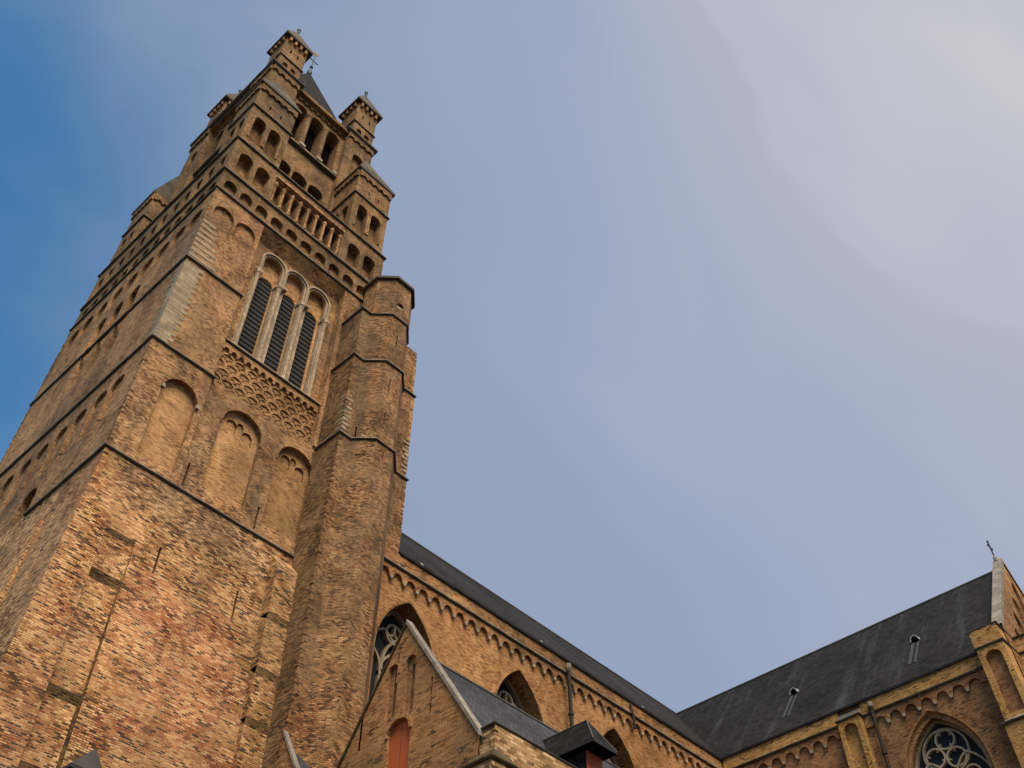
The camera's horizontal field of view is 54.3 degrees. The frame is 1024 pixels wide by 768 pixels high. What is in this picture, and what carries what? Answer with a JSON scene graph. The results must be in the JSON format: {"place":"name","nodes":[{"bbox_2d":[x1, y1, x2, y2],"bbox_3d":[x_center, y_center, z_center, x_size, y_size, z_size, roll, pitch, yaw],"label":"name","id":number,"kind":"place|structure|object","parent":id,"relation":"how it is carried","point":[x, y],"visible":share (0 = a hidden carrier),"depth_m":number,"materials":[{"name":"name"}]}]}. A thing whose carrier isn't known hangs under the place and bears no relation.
{"place":"outdoors","nodes":[
{"label":"outdoors","id":0,"kind":"place"},
{"bbox_2d":[63,748,101,767],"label":"roof","id":1,"kind":"object","parent":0,"point":[90,759],"depth_m":29.82,"materials":[{"name":"stone"}]},
{"bbox_2d":[336,619,618,767],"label":"side chapel","id":2,"kind":"structure","parent":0,"point":[424,707],"depth_m":37.72,"materials":[{"name":"beige brick"}]},
{"bbox_2d":[0,0,1023,712],"label":"sky","id":3,"kind":"structure","parent":0,"point":[716,328],"materials":[{"name":"blue"}]},
{"bbox_2d":[367,532,722,767],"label":"church nave","id":4,"kind":"structure","parent":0,"point":[469,628],"depth_m":56.38,"materials":[{"name":"orange brick"}]},
{"bbox_2d":[368,611,404,699],"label":"window","id":5,"kind":"structure","parent":4,"relation":"in","point":[391,626],"depth_m":50.04,"materials":[{"name":"black glass"}]},
{"bbox_2d":[497,677,523,710],"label":"window","id":6,"kind":"structure","parent":4,"relation":"in","point":[506,691],"depth_m":55.42,"materials":[{"name":"black glass"}]},
{"bbox_2d":[607,757,617,765],"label":"window","id":7,"kind":"structure","parent":4,"relation":"in","point":[612,759],"depth_m":59.44,"materials":[{"name":"grey glass"}]},
{"bbox_2d":[677,541,1023,767],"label":"church transept","id":8,"kind":"structure","parent":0,"point":[937,681],"depth_m":62.81,"materials":[{"name":"brick"}]},
{"bbox_2d":[915,721,990,767],"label":"window","id":9,"kind":"structure","parent":8,"relation":"in","point":[943,745],"depth_m":57.71,"materials":[{"name":"black glass"}]},
{"label":"ground","id":10,"kind":"structure","parent":0,"visible":0},
{"bbox_2d":[0,28,394,767],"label":"bell tower","id":11,"kind":"structure","parent":10,"relation":"on","point":[156,466],"depth_m":47.20,"materials":[{"name":"brick"}]},
{"bbox_2d":[238,277,271,355],"bbox_3d":[-14.450,-3.848,56.116,0.123,7.215,1.128,-35,-57,26],"label":"belfry window","id":12,"kind":"structure","parent":11,"relation":"in","point":[251,329],"depth_m":56.15,"materials":[{"name":"wood"}]},
{"bbox_2d":[264,294,294,372],"bbox_3d":[-13.314,-2.919,56.934,0.123,7.215,1.128,-35,-57,26],"label":"belfry window","id":13,"kind":"structure","parent":11,"relation":"in","point":[276,346],"depth_m":56.99,"materials":[{"name":"wood"}]},
{"bbox_2d":[288,311,316,389],"bbox_3d":[-12.179,-1.990,57.753,0.123,7.215,1.128,-35,-57,26],"label":"belfry window","id":14,"kind":"structure","parent":11,"relation":"in","point":[299,365],"depth_m":57.82,"materials":[{"name":"wood"}]},
{"bbox_2d":[278,730,309,767],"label":"lean to","id":15,"kind":"object","parent":10,"relation":"on","point":[290,757],"visible":1,"depth_m":37.74,"materials":[{"name":"brown stone"}]},
{"bbox_2d":[262,275,416,767],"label":"stair turret","id":16,"kind":"object","parent":10,"relation":"on","point":[350,527],"visible":0.99,"depth_m":47.63,"materials":[{"name":"brick"}]}
]}

